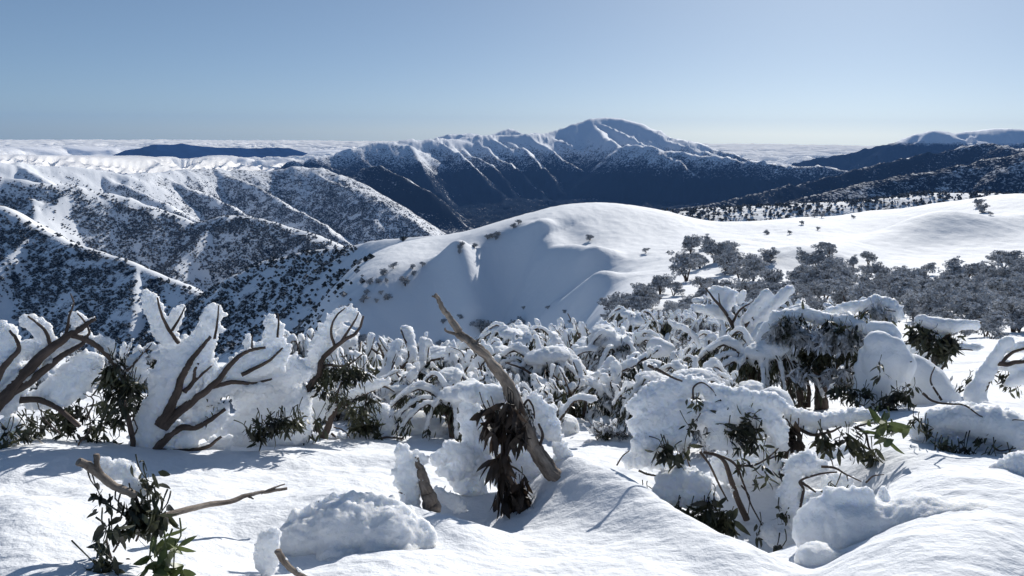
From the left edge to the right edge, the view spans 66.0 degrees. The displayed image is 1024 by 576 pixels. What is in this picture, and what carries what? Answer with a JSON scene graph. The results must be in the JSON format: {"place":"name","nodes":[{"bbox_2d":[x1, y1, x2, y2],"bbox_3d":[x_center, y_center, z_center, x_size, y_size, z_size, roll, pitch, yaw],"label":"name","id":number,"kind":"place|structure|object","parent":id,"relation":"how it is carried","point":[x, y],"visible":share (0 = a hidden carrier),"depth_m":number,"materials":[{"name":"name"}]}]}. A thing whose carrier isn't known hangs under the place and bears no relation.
{"place":"outdoors","nodes":[
{"label":"outdoors","id":0,"kind":"place"},
{"bbox_2d":[112,143,307,174],"bbox_3d":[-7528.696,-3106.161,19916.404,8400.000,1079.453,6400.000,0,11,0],"label":"hill","id":1,"kind":"structure","parent":0,"point":[182,151],"depth_m":19225.05,"materials":[{"name":"blue"}]},
{"bbox_2d":[0,139,874,173],"bbox_3d":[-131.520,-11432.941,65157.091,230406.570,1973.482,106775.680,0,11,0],"label":"cloud","id":2,"kind":"structure","parent":0,"point":[96,154],"depth_m":18418.33,"materials":[{"name":"white"}]},
{"bbox_2d":[0,117,1023,575],"bbox_3d":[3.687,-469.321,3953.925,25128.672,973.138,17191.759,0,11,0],"label":"snow ground","id":3,"kind":"structure","parent":0,"point":[610,187],"depth_m":237.43,"materials":[{"name":"white snow"}]},
{"bbox_2d":[0,293,149,449],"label":"snow gum","id":4,"kind":"object","parent":3,"relation":"on","point":[79,375],"visible":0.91,"depth_m":4.52,"materials":[{"name":"white snow"}]},
{"bbox_2d":[60,333,151,387],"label":"rimed shrub","id":5,"kind":"object","parent":3,"relation":"on","point":[124,351],"visible":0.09,"depth_m":9.38,"materials":[{"name":"white plant"}]},
{"bbox_2d":[71,453,196,575],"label":"snow gum","id":6,"kind":"object","parent":3,"relation":"on","point":[108,471],"visible":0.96,"depth_m":2.78,"materials":[{"name":"green plant"}]},
{"bbox_2d":[122,334,188,375],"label":"rimed shrub","id":7,"kind":"object","parent":3,"relation":"on","point":[154,353],"visible":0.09,"depth_m":9.55,"materials":[{"name":"white plant"}]},
{"bbox_2d":[124,288,315,450],"bbox_3d":[-2.088,0.645,5.263,1.517,1.422,0.898,-3,12,-15],"label":"snow gum","id":8,"kind":"object","parent":3,"relation":"on","point":[261,384],"visible":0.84,"depth_m":5.08,"materials":[{"name":"white snow"}]},
{"bbox_2d":[0,171,445,360],"bbox_3d":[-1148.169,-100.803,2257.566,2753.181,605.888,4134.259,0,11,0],"label":"hillside forest","id":9,"kind":"object","parent":3,"relation":"on","point":[192,304],"visible":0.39,"depth_m":1089.36,"materials":[{"name":"plant"}]},
{"bbox_2d":[165,483,286,518],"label":"fallen branch","id":10,"kind":"object","parent":3,"relation":"on","point":[187,509],"visible":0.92,"depth_m":3.34,"materials":[{"name":"brown wood"}]},
{"bbox_2d":[253,526,306,575],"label":"broken stick","id":11,"kind":"object","parent":3,"relation":"on","point":[268,555],"visible":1,"depth_m":2.99,"materials":[{"name":"grey plant"}]},
{"bbox_2d":[283,327,359,382],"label":"rimed shrub","id":12,"kind":"object","parent":3,"relation":"on","point":[300,344],"visible":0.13,"depth_m":9.01,"materials":[{"name":"white plant"}]},
{"bbox_2d":[298,303,375,445],"bbox_3d":[-1.523,0.777,5.888,1.022,1.358,0.529,-3,12,-16],"label":"snow gum","id":13,"kind":"object","parent":3,"relation":"on","point":[322,353],"visible":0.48,"depth_m":5.77,"materials":[{"name":"white plant"}]},
{"bbox_2d":[279,490,437,560],"bbox_3d":[-0.659,1.102,3.422,0.734,0.396,0.449,0,11,0],"label":"snow mound","id":14,"kind":"object","parent":3,"relation":"on","point":[332,526],"visible":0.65,"depth_m":3.35,"materials":[{"name":"white snow"}]},
{"bbox_2d":[317,376,403,439],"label":"snow gum","id":15,"kind":"object","parent":3,"relation":"on","point":[379,422],"visible":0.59,"depth_m":6.17,"materials":[{"name":"white snow"}]},
{"bbox_2d":[318,338,410,409],"bbox_3d":[-1.430,1.130,7.579,1.110,0.999,1.234,-3,12,-15],"label":"rimed shrub","id":16,"kind":"object","parent":3,"relation":"on","point":[388,361],"visible":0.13,"depth_m":7.94,"materials":[{"name":"white plant"}]},
{"bbox_2d":[321,362,419,422],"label":"rimed shrub","id":17,"kind":"object","parent":3,"relation":"on","point":[407,379],"visible":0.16,"depth_m":7.28,"materials":[{"name":"white plant"}]},
{"bbox_2d":[338,325,465,383],"bbox_3d":[-1.314,1.124,9.020,1.540,1.342,1.522,-1,11,-9],"label":"rimed shrub","id":18,"kind":"object","parent":3,"relation":"on","point":[407,333],"visible":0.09,"depth_m":9.22,"materials":[{"name":"white plant"}]},
{"bbox_2d":[389,384,440,414],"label":"rimed shrub","id":19,"kind":"object","parent":3,"relation":"on","point":[399,389],"visible":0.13,"depth_m":7.08,"materials":[{"name":"white plant"}]},
{"bbox_2d":[394,408,448,436],"bbox_3d":[-0.819,1.246,6.822,0.734,0.450,0.402,0,11,0],"label":"snow mound","id":20,"kind":"object","parent":3,"relation":"on","point":[417,419],"visible":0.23,"depth_m":6.67,"materials":[{"name":"white snow"}]},
{"bbox_2d":[390,442,467,513],"bbox_3d":[-0.434,1.033,4.217,0.437,0.475,0.185,-8,14,-37],"label":"broken stump","id":21,"kind":"object","parent":3,"relation":"on","point":[411,483],"visible":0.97,"depth_m":4.14,"materials":[{"name":"grey plant"}]},
{"bbox_2d":[390,336,493,384],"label":"rimed shrub","id":22,"kind":"object","parent":3,"relation":"on","point":[451,358],"visible":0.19,"depth_m":8.53,"materials":[{"name":"white plant"}]},
{"bbox_2d":[413,339,476,376],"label":"rimed shrub","id":23,"kind":"object","parent":3,"relation":"on","point":[462,345],"visible":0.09,"depth_m":9.71,"materials":[{"name":"white plant"}]},
{"bbox_2d":[389,368,507,442],"bbox_3d":[-0.568,1.064,6.671,1.167,0.696,1.131,-9,14,-39],"label":"rimed shrub","id":24,"kind":"object","parent":3,"relation":"on","point":[445,400],"visible":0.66,"depth_m":6.46,"materials":[{"name":"white plant"}]},
{"bbox_2d":[429,363,499,415],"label":"rimed shrub","id":25,"kind":"object","parent":3,"relation":"on","point":[447,373],"visible":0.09,"depth_m":7.83,"materials":[{"name":"white plant"}]},
{"bbox_2d":[429,293,573,520],"bbox_3d":[-0.023,0.773,4.483,0.909,1.540,0.614,0,11,0],"label":"dead snag","id":26,"kind":"object","parent":3,"relation":"on","point":[510,459],"visible":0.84,"depth_m":4.45,"materials":[{"name":"grey plant"}]},
{"bbox_2d":[483,337,528,368],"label":"rimed shrub","id":27,"kind":"object","parent":3,"relation":"on","point":[497,345],"visible":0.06,"depth_m":9.70,"materials":[{"name":"white plant"}]},
{"bbox_2d":[475,321,549,349],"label":"rimed shrub","id":28,"kind":"object","parent":3,"relation":"on","point":[506,334],"visible":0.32,"depth_m":15.35,"materials":[{"name":"white plant"}]},
{"bbox_2d":[482,363,597,436],"bbox_3d":[0.171,1.124,7.026,0.809,0.740,1.114,-3,12,-18],"label":"rimed shrub","id":29,"kind":"object","parent":3,"relation":"on","point":[569,424],"visible":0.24,"depth_m":6.83,"materials":[{"name":"white plant"}]},
{"bbox_2d":[492,333,590,392],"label":"rimed shrub","id":30,"kind":"object","parent":3,"relation":"on","point":[540,359],"visible":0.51,"depth_m":8.64,"materials":[{"name":"white plant"}]},
{"bbox_2d":[485,345,661,391],"bbox_3d":[0.671,1.171,8.796,1.963,1.097,1.170,0,11,-5],"label":"rimed shrub","id":31,"kind":"object","parent":3,"relation":"on","point":[630,364],"visible":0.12,"depth_m":8.64,"materials":[{"name":"white plant"}]},
{"bbox_2d":[530,358,623,422],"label":"rimed shrub","id":32,"kind":"object","parent":3,"relation":"on","point":[580,411],"visible":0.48,"depth_m":7.83,"materials":[{"name":"white plant"}]},
{"bbox_2d":[548,313,628,348],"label":"rimed shrub","id":33,"kind":"object","parent":3,"relation":"on","point":[583,333],"visible":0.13,"depth_m":16.37,"materials":[{"name":"white plant"}]},
{"bbox_2d":[548,330,652,391],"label":"rimed shrub","id":34,"kind":"object","parent":3,"relation":"on","point":[620,359],"visible":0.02,"depth_m":9.19,"materials":[{"name":"white plant"}]},
{"bbox_2d":[582,418,619,442],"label":"rimed shrub","id":35,"kind":"object","parent":3,"relation":"on","point":[599,435],"visible":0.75,"depth_m":6.50,"materials":[{"name":"white plant"}]},
{"bbox_2d":[580,360,642,425],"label":"rimed shrub","id":36,"kind":"object","parent":3,"relation":"on","point":[608,388],"visible":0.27,"depth_m":7.61,"materials":[{"name":"white plant"}]},
{"bbox_2d":[596,420,632,442],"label":"rimed shrub","id":37,"kind":"object","parent":3,"relation":"on","point":[623,436],"visible":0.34,"depth_m":6.46,"materials":[{"name":"white plant"}]},
{"bbox_2d":[581,320,678,370],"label":"rimed shrub","id":38,"kind":"object","parent":3,"relation":"on","point":[605,337],"visible":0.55,"depth_m":11.40,"materials":[{"name":"white plant"}]},
{"bbox_2d":[612,293,649,311],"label":"snow gum","id":39,"kind":"object","parent":3,"relation":"on","point":[629,302],"visible":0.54,"depth_m":111.22,"materials":[{"name":"grey plant"}]},
{"bbox_2d":[605,305,661,333],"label":"rimed shrub","id":40,"kind":"object","parent":3,"relation":"on","point":[636,319],"visible":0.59,"depth_m":25.08,"materials":[{"name":"white plant"}]},
{"bbox_2d":[632,294,658,313],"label":"snow gum","id":41,"kind":"object","parent":3,"relation":"on","point":[640,303],"visible":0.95,"depth_m":107.28,"materials":[{"name":"grey plant"}]},
{"bbox_2d":[632,286,661,306],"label":"snow gum","id":42,"kind":"object","parent":3,"relation":"on","point":[642,291],"visible":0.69,"depth_m":110.81,"materials":[{"name":"grey plant"}]},
{"bbox_2d":[632,309,680,336],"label":"rimed shrub","id":43,"kind":"object","parent":3,"relation":"on","point":[662,321],"visible":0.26,"depth_m":33.90,"materials":[{"name":"white plant"}]},
{"bbox_2d":[609,370,705,439],"bbox_3d":[1.332,1.090,6.790,0.990,0.716,0.959,-4,12,-21],"label":"rimed shrub","id":44,"kind":"object","parent":3,"relation":"on","point":[643,378],"visible":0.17,"depth_m":6.80,"materials":[{"name":"white plant"}]},
{"bbox_2d":[646,337,675,357],"bbox_3d":[2.028,0.818,10.753,0.395,0.290,0.273,4,12,20],"label":"snow mound","id":45,"kind":"object","parent":3,"relation":"on","point":[667,347],"visible":0.84,"depth_m":10.67,"materials":[{"name":"white snow"}]},
{"bbox_2d":[651,273,676,294],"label":"snow gum","id":46,"kind":"object","parent":3,"relation":"on","point":[657,282],"visible":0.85,"depth_m":132.48,"materials":[{"name":"grey plant"}]},
{"bbox_2d":[657,300,684,318],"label":"snow gum","id":47,"kind":"object","parent":3,"relation":"on","point":[672,306],"visible":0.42,"depth_m":50.71,"materials":[{"name":"grey plant"}]},
{"bbox_2d":[666,250,704,280],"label":"snow gum","id":48,"kind":"object","parent":3,"relation":"on","point":[685,263],"visible":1,"depth_m":156.50,"materials":[{"name":"grey plant"}]},
{"bbox_2d":[681,234,703,253],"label":"snow gum","id":49,"kind":"object","parent":3,"relation":"on","point":[689,243],"visible":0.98,"depth_m":205.70,"materials":[{"name":"grey plant"}]},
{"bbox_2d":[653,355,736,397],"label":"rimed shrub","id":50,"kind":"object","parent":3,"relation":"on","point":[707,371],"visible":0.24,"depth_m":7.35,"materials":[{"name":"white plant"}]},
{"bbox_2d":[668,315,723,347],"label":"rimed shrub","id":51,"kind":"object","parent":3,"relation":"on","point":[701,323],"visible":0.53,"depth_m":21.76,"materials":[{"name":"white plant"}]},
{"bbox_2d":[676,427,715,460],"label":"rimed shrub","id":52,"kind":"object","parent":3,"relation":"on","point":[700,436],"visible":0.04,"depth_m":5.72,"materials":[{"name":"white plant"}]},
{"bbox_2d":[616,363,792,538],"bbox_3d":[1.303,1.037,4.735,1.155,1.159,0.822,-4,12,-21],"label":"snow gum","id":53,"kind":"object","parent":3,"relation":"on","point":[669,414],"visible":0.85,"depth_m":4.66,"materials":[{"name":"white snow"}]},
{"bbox_2d":[677,330,731,364],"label":"rimed shrub","id":54,"kind":"object","parent":3,"relation":"on","point":[710,337],"visible":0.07,"depth_m":13.40,"materials":[{"name":"white plant"}]},
{"bbox_2d":[698,239,735,262],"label":"snow gum","id":55,"kind":"object","parent":3,"relation":"on","point":[712,248],"visible":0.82,"depth_m":182.25,"materials":[{"name":"grey plant"}]},
{"bbox_2d":[710,251,738,274],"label":"snow gum","id":56,"kind":"object","parent":3,"relation":"on","point":[723,259],"visible":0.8,"depth_m":159.94,"materials":[{"name":"grey plant"}]},
{"bbox_2d":[706,377,763,391],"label":"rimed shrub","id":57,"kind":"object","parent":3,"relation":"on","point":[751,385],"visible":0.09,"depth_m":6.89,"materials":[{"name":"white plant"}]},
{"bbox_2d":[668,319,805,386],"bbox_3d":[3.082,1.150,10.800,1.279,1.474,1.761,-3,12,-17],"label":"rimed shrub","id":58,"kind":"object","parent":3,"relation":"on","point":[693,335],"visible":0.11,"depth_m":11.04,"materials":[{"name":"white plant"}]},
{"bbox_2d":[721,262,756,281],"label":"snow gum","id":59,"kind":"object","parent":3,"relation":"on","point":[735,268],"visible":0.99,"depth_m":137.49,"materials":[{"name":"grey plant"}]},
{"bbox_2d":[693,285,794,340],"bbox_3d":[3.297,0.388,11.311,1.351,0.963,0.458,7,13,31],"label":"snow gum","id":60,"kind":"object","parent":3,"relation":"on","point":[762,306],"visible":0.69,"depth_m":11.29,"materials":[{"name":"white snow"}]},
{"bbox_2d":[740,256,770,280],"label":"snow gum","id":61,"kind":"object","parent":3,"relation":"on","point":[754,265],"visible":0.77,"depth_m":142.89,"materials":[{"name":"grey plant"}]},
{"bbox_2d":[688,326,824,410],"bbox_3d":[2.695,1.045,9.012,1.570,1.201,1.520,-4,12,-22],"label":"rimed shrub","id":62,"kind":"object","parent":3,"relation":"on","point":[742,359],"visible":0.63,"depth_m":8.69,"materials":[{"name":"white plant"}]},
{"bbox_2d":[757,247,779,262],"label":"snow gum","id":63,"kind":"object","parent":3,"relation":"on","point":[772,253],"visible":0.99,"depth_m":166.43,"materials":[{"name":"grey plant"}]},
{"bbox_2d":[756,269,782,283],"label":"snow gum","id":64,"kind":"object","parent":3,"relation":"on","point":[771,277],"visible":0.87,"depth_m":122.91,"materials":[{"name":"grey plant"}]},
{"bbox_2d":[764,386,793,405],"bbox_3d":[2.314,1.031,7.028,0.395,0.307,0.321,0,11,0],"label":"snow mound","id":65,"kind":"object","parent":3,"relation":"on","point":[782,393],"visible":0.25,"depth_m":6.94,"materials":[{"name":"white snow"}]},
{"bbox_2d":[785,269,818,285],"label":"snow gum","id":66,"kind":"object","parent":3,"relation":"on","point":[794,276],"visible":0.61,"depth_m":113.27,"materials":[{"name":"grey plant"}]},
{"bbox_2d":[802,246,827,264],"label":"snow gum","id":67,"kind":"object","parent":3,"relation":"on","point":[814,257],"visible":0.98,"depth_m":157.06,"materials":[{"name":"grey plant"}]},
{"bbox_2d":[803,295,830,310],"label":"snow gum","id":68,"kind":"object","parent":3,"relation":"on","point":[816,304],"visible":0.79,"depth_m":67.22,"materials":[{"name":"grey plant"}]},
{"bbox_2d":[754,449,883,551],"bbox_3d":[1.555,1.186,4.172,0.576,0.708,0.506,0,11,0],"label":"snow gum","id":69,"kind":"object","parent":3,"relation":"on","point":[793,495],"visible":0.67,"depth_m":4.12,"materials":[{"name":"white snow"}]},
{"bbox_2d":[797,276,848,301],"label":"snow gum","id":70,"kind":"object","parent":3,"relation":"on","point":[820,293],"visible":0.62,"depth_m":86.01,"materials":[{"name":"grey plant"}]},
{"bbox_2d":[810,242,837,257],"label":"snow gum","id":71,"kind":"object","parent":3,"relation":"on","point":[831,249],"visible":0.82,"depth_m":162.88,"materials":[{"name":"grey plant"}]},
{"bbox_2d":[809,257,841,272],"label":"snow gum","id":72,"kind":"object","parent":3,"relation":"on","point":[826,265],"visible":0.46,"depth_m":140.30,"materials":[{"name":"grey plant"}]},
{"bbox_2d":[754,294,907,409],"bbox_3d":[3.418,0.774,8.480,1.552,1.367,1.003,3,12,14],"label":"snow gum","id":73,"kind":"object","parent":3,"relation":"on","point":[840,335],"visible":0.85,"depth_m":8.47,"materials":[{"name":"white plant"}]},
{"bbox_2d":[769,405,911,487],"bbox_3d":[1.970,0.973,4.905,0.746,0.776,0.870,3,12,15],"label":"snow gum","id":74,"kind":"object","parent":3,"relation":"on","point":[805,421],"visible":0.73,"depth_m":4.71,"materials":[{"name":"white snow"}]},
{"bbox_2d":[658,189,1023,221],"bbox_3d":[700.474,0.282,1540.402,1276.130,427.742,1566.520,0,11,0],"label":"gully forest","id":75,"kind":"object","parent":3,"relation":"on","point":[972,194],"visible":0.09,"depth_m":1281.99,"materials":[{"name":"plant"}]},
{"bbox_2d":[828,266,854,281],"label":"snow gum","id":76,"kind":"object","parent":3,"relation":"on","point":[846,272],"visible":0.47,"depth_m":112.31,"materials":[{"name":"grey plant"}]},
{"bbox_2d":[820,280,863,301],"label":"snow gum","id":77,"kind":"object","parent":3,"relation":"on","point":[837,287],"visible":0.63,"depth_m":72.48,"materials":[{"name":"grey plant"}]},
{"bbox_2d":[846,281,892,314],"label":"snow gum","id":78,"kind":"object","parent":3,"relation":"on","point":[856,294],"visible":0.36,"depth_m":58.22,"materials":[{"name":"grey plant"}]},
{"bbox_2d":[858,262,882,277],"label":"snow gum","id":79,"kind":"object","parent":3,"relation":"on","point":[867,268],"visible":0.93,"depth_m":137.99,"materials":[{"name":"grey plant"}]},
{"bbox_2d":[853,274,890,290],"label":"snow gum","id":80,"kind":"object","parent":3,"relation":"on","point":[873,284],"visible":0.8,"depth_m":91.75,"materials":[{"name":"grey plant"}]},
{"bbox_2d":[845,321,921,411],"bbox_3d":[3.686,0.870,7.755,0.659,0.932,0.958,7,13,29],"label":"snow gum","id":81,"kind":"object","parent":3,"relation":"on","point":[885,365],"visible":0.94,"depth_m":7.75,"materials":[{"name":"white snow"}]},
{"bbox_2d":[792,485,987,566],"bbox_3d":[1.660,1.097,3.318,0.898,0.463,0.574,4,12,17],"label":"snow mound","id":82,"kind":"object","parent":3,"relation":"on","point":[829,522],"visible":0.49,"depth_m":3.36,"materials":[{"name":"white snow"}]},
{"bbox_2d":[876,272,908,295],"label":"snow gum","id":83,"kind":"object","parent":3,"relation":"on","point":[895,278],"visible":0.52,"depth_m":92.43,"materials":[{"name":"grey plant"}]},
{"bbox_2d":[878,277,925,302],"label":"snow gum","id":84,"kind":"object","parent":3,"relation":"on","point":[894,291],"visible":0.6,"depth_m":67.39,"materials":[{"name":"grey plant"}]},
{"bbox_2d":[901,288,924,318],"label":"snow gum","id":85,"kind":"object","parent":3,"relation":"on","point":[909,302],"visible":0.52,"depth_m":42.27,"materials":[{"name":"grey plant"}]},
{"bbox_2d":[891,268,935,279],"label":"snow gum","id":86,"kind":"object","parent":3,"relation":"on","point":[918,272],"visible":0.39,"depth_m":96.67,"materials":[{"name":"grey plant"}]},
{"bbox_2d":[848,338,983,380],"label":"rimed shrub","id":87,"kind":"object","parent":3,"relation":"on","point":[973,346],"visible":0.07,"depth_m":10.68,"materials":[{"name":"white plant"}]},
{"bbox_2d":[902,354,961,404],"bbox_3d":[4.362,1.102,8.319,0.723,0.786,0.625,0,11,0],"label":"snow mound","id":88,"kind":"object","parent":3,"relation":"on","point":[943,385],"visible":0.32,"depth_m":8.14,"materials":[{"name":"white snow"}]},
{"bbox_2d":[910,287,962,316],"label":"snow gum","id":89,"kind":"object","parent":3,"relation":"on","point":[930,299],"visible":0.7,"depth_m":38.36,"materials":[{"name":"grey plant"}]},
{"bbox_2d":[902,314,980,368],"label":"snow gum","id":90,"kind":"object","parent":3,"relation":"on","point":[939,331],"visible":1,"depth_m":9.31,"materials":[{"name":"green plant"}]},
{"bbox_2d":[923,279,962,295],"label":"snow gum","id":91,"kind":"object","parent":3,"relation":"on","point":[944,287],"visible":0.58,"depth_m":62.97,"materials":[{"name":"grey plant"}]},
{"bbox_2d":[933,260,965,278],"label":"snow gum","id":92,"kind":"object","parent":3,"relation":"on","point":[954,268],"visible":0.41,"depth_m":104.38,"materials":[{"name":"grey plant"}]},
{"bbox_2d":[907,367,1023,475],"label":"snow gum","id":93,"kind":"object","parent":3,"relation":"on","point":[966,427],"visible":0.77,"depth_m":4.61,"materials":[{"name":"white snow"}]},
{"bbox_2d":[943,290,994,318],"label":"snow gum","id":94,"kind":"object","parent":3,"relation":"on","point":[977,304],"visible":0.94,"depth_m":34.19,"materials":[{"name":"grey plant"}]},
{"bbox_2d":[960,260,987,276],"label":"snow gum","id":95,"kind":"object","parent":3,"relation":"on","point":[971,270],"visible":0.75,"depth_m":122.74,"materials":[{"name":"grey plant"}]},
{"bbox_2d":[954,280,1000,301],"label":"snow gum","id":96,"kind":"object","parent":3,"relation":"on","point":[972,288],"visible":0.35,"depth_m":47.90,"materials":[{"name":"grey plant"}]},
{"bbox_2d":[954,336,1023,403],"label":"snow gum","id":97,"kind":"object","parent":3,"relation":"on","point":[975,389],"visible":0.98,"depth_m":7.16,"materials":[{"name":"white snow"}]},
{"bbox_2d":[966,310,1015,336],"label":"snow gum","id":98,"kind":"object","parent":3,"relation":"on","point":[998,318],"visible":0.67,"depth_m":23.00,"materials":[{"name":"grey plant"}]},
{"bbox_2d":[966,288,1022,314],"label":"snow gum","id":99,"kind":"object","parent":3,"relation":"on","point":[983,292],"visible":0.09,"depth_m":36.37,"materials":[{"name":"grey plant"}]},
{"bbox_2d":[980,323,1009,338],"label":"snow gum","id":100,"kind":"object","parent":3,"relation":"on","point":[991,329],"visible":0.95,"depth_m":22.01,"materials":[{"name":"grey plant"}]},
{"bbox_2d":[979,277,1014,294],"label":"snow gum","id":101,"kind":"object","parent":3,"relation":"on","point":[992,285],"visible":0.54,"depth_m":69.85,"materials":[{"name":"grey plant"}]},
{"bbox_2d":[985,250,1023,267],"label":"snow gum","id":102,"kind":"object","parent":3,"relation":"on","point":[998,255],"visible":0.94,"depth_m":143.35,"materials":[{"name":"grey plant"}]},
{"bbox_2d":[989,296,1023,331],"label":"snow gum","id":103,"kind":"object","parent":3,"relation":"on","point":[1004,303],"visible":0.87,"depth_m":29.02,"materials":[{"name":"grey plant"}]},
{"bbox_2d":[995,263,1021,278],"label":"snow gum","id":104,"kind":"object","parent":3,"relation":"on","point":[1008,272],"visible":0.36,"depth_m":100.97,"materials":[{"name":"grey plant"}]},
{"bbox_2d":[995,278,1023,299],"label":"snow gum","id":105,"kind":"object","parent":3,"relation":"on","point":[1018,288],"visible":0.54,"depth_m":48.31,"materials":[{"name":"grey plant"}]},
{"bbox_2d":[0,0,1023,145],"label":"sky","id":106,"kind":"structure","parent":0,"point":[799,72],"materials":[{"name":"blue"}]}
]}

